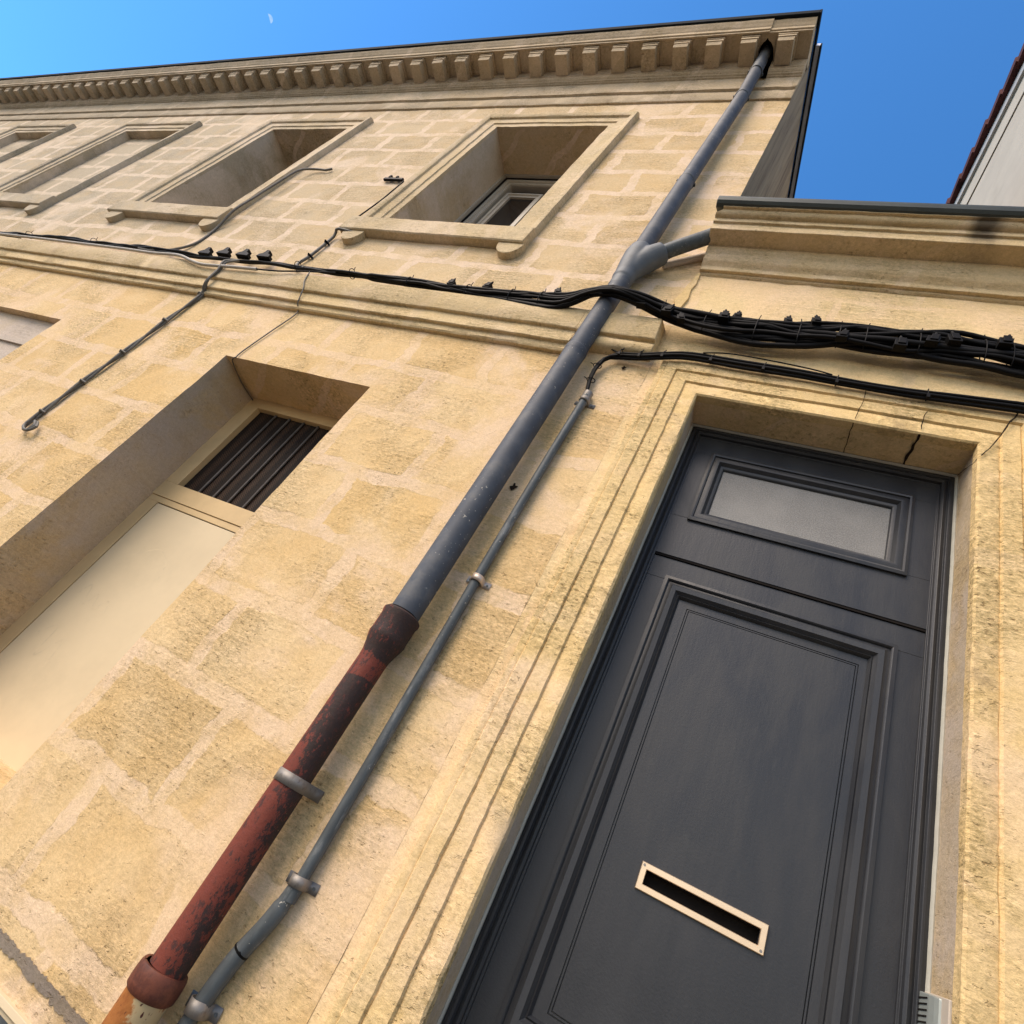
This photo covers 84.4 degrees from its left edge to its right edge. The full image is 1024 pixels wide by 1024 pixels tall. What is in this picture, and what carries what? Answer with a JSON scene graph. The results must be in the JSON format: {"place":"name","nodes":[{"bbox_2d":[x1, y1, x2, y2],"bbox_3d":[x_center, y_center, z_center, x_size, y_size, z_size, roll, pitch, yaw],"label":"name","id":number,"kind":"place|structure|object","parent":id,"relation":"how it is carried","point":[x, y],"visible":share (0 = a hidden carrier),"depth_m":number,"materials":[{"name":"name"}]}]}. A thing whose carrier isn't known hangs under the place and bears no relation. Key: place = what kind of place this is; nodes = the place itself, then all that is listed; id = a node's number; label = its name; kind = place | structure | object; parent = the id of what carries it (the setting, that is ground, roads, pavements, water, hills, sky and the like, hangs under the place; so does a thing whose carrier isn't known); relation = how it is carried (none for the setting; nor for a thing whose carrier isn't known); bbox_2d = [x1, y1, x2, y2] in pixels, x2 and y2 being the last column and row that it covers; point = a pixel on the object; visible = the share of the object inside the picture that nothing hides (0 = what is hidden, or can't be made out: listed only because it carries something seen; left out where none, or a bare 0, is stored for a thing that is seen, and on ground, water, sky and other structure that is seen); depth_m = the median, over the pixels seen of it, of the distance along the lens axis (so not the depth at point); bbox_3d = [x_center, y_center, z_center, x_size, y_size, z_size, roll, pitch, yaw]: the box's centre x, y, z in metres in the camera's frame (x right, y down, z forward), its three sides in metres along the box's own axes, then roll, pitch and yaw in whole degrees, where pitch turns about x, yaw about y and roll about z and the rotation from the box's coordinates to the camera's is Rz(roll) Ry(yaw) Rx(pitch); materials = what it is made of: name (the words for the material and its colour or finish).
{"place":"outdoors","nodes":[
{"label":"outdoors","id":0,"kind":"place"},
{"bbox_2d":[0,0,1023,203],"label":"sky","id":1,"kind":"structure","parent":0,"point":[904,93],"materials":[{"name":"blue"}]},
{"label":"pavement","id":2,"kind":"structure","parent":0,"visible":0},
{"bbox_2d":[307,196,1023,1023],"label":"entrance house","id":3,"kind":"structure","parent":2,"relation":"on","point":[919,266],"depth_m":1.83,"materials":[{"name":"stone"}]},
{"bbox_2d":[437,423,958,1023],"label":"door frame","id":4,"kind":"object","parent":3,"relation":"attached to","point":[733,815],"depth_m":1.60,"materials":[{"name":"paint"}]},
{"bbox_2d":[465,554,924,1023],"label":"door leaf","id":5,"kind":"structure","parent":4,"relation":"in","point":[724,837],"depth_m":1.52,"materials":[{"name":"paint"}]},
{"bbox_2d":[584,348,1023,413],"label":"door cables","id":6,"kind":"object","parent":3,"relation":"attached to","point":[962,399],"depth_m":2.21,"materials":[{"name":"black rubber"}]},
{"bbox_2d":[703,352,832,374],"bbox_3d":[1.034,-0.613,2.303,0.501,0.044,0.008,16,-34,23],"label":"loose wire","id":7,"kind":"object","parent":6,"relation":"attached to","point":[766,360],"visible":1,"depth_m":2.31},
{"bbox_2d":[917,991,952,1023],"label":"intercom","id":8,"kind":"object","parent":3,"relation":"attached to","point":[934,1009],"visible":0.91,"depth_m":1.18,"materials":[{"name":"white plastic"}]},
{"bbox_3d":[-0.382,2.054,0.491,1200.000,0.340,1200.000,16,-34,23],"label":"ground","id":9,"kind":"structure","parent":0,"visible":0},
{"bbox_2d":[0,9,822,1023],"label":"stone house","id":10,"kind":"structure","parent":9,"relation":"on","point":[134,787],"depth_m":2.76,"materials":[{"name":"stone"}]},
{"bbox_2d":[0,989,30,1023],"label":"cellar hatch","id":11,"kind":"object","parent":10,"relation":"attached to","point":[10,1012],"visible":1,"depth_m":1.35,"materials":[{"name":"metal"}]},
{"bbox_2d":[0,311,53,358],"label":"blind window","id":12,"kind":"structure","parent":10,"relation":"attached to","point":[17,331],"depth_m":3.87,"materials":[{"name":"white paint"}]},
{"bbox_2d":[0,124,76,162],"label":"blind window","id":13,"kind":"structure","parent":10,"relation":"attached to","point":[11,150],"depth_m":7.51,"materials":[{"name":"stone"}]},
{"bbox_2d":[0,121,202,214],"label":"blind window","id":14,"kind":"structure","parent":10,"relation":"attached to","point":[52,191],"depth_m":6.21,"materials":[{"name":"stone"}]},
{"bbox_2d":[0,233,257,270],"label":"sheathed cable","id":15,"kind":"object","parent":10,"relation":"attached to","point":[146,252],"visible":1,"depth_m":4.12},
{"bbox_2d":[21,259,239,430],"bbox_3d":[-2.183,-1.053,3.337,0.151,1.659,0.105,16,-34,23],"label":"drop cable","id":16,"kind":"object","parent":10,"relation":"attached to","point":[77,385],"visible":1,"depth_m":3.29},
{"bbox_2d":[0,398,339,771],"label":"boarded window","id":17,"kind":"structure","parent":10,"relation":"attached to","point":[72,636],"depth_m":2.63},
{"bbox_2d":[138,168,332,251],"bbox_3d":[-2.148,-2.426,4.474,0.683,1.535,0.075,16,-34,23],"label":"window cable","id":18,"kind":"object","parent":10,"relation":"attached to","point":[219,225],"depth_m":4.39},
{"bbox_2d":[105,117,373,231],"bbox_3d":[-2.406,-3.007,5.310,1.420,2.203,0.523,16,-34,23],"label":"window","id":19,"kind":"structure","parent":10,"relation":"attached to","point":[144,205],"depth_m":5.05,"materials":[{"name":"stone"}]},
{"bbox_2d":[232,271,309,399],"bbox_3d":[-1.333,-1.047,3.378,0.139,0.785,0.396,19,-33,20],"label":"bell wire","id":20,"kind":"object","parent":10,"relation":"attached to","point":[267,334],"visible":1,"depth_m":3.23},
{"bbox_2d":[256,268,335,273],"bbox_3d":[-1.344,-1.495,3.490,0.564,0.117,0.019,18,-33,21],"label":"thin cable","id":21,"kind":"object","parent":10,"relation":"attached to","point":[295,271],"visible":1,"depth_m":3.47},
{"bbox_2d":[295,227,351,266],"bbox_3d":[-1.243,-1.723,3.719,0.208,0.512,0.064,16,-34,23],"label":"sill cable","id":22,"kind":"object","parent":10,"relation":"attached to","point":[323,245],"visible":0.86,"depth_m":3.80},
{"bbox_2d":[359,175,403,215],"bbox_3d":[-1.030,-2.351,4.202,0.208,0.670,0.027,16,-34,23],"label":"stub cable","id":23,"kind":"object","parent":10,"relation":"attached to","point":[390,178],"visible":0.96,"depth_m":4.32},
{"bbox_2d":[177,389,595,1023],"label":"conduit","id":24,"kind":"object","parent":10,"relation":"attached to","point":[199,1005],"visible":1,"depth_m":1.50,"materials":[{"name":"metal"}]},
{"bbox_2d":[101,45,771,1023],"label":"downpipe","id":25,"kind":"object","parent":10,"relation":"attached to","point":[155,987],"visible":0.94,"depth_m":1.70,"materials":[{"name":"metal"}]},
{"bbox_2d":[339,111,638,259],"bbox_3d":[-0.079,-2.328,4.276,1.420,2.205,0.523,16,-34,23],"label":"window","id":26,"kind":"structure","parent":10,"relation":"attached to","point":[503,219],"depth_m":4.14,"materials":[{"name":"stone"}]},
{"bbox_2d":[463,180,556,225],"bbox_3d":[-0.008,-2.214,4.458,0.886,1.645,0.080,16,-34,23],"label":"window frame","id":27,"kind":"structure","parent":26,"relation":"in","point":[504,207],"depth_m":4.78,"materials":[{"name":"white wood"}]},
{"bbox_2d":[0,231,1023,378],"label":"cable bundle","id":28,"kind":"object","parent":10,"relation":"attached to","point":[951,347],"visible":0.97,"depth_m":2.41,"materials":[{"name":"black rubber"}]},
{"bbox_2d":[946,43,1023,206],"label":"neighbour house","id":29,"kind":"structure","parent":9,"relation":"on","point":[992,173],"depth_m":6.23,"materials":[{"name":"paint"}]}
]}

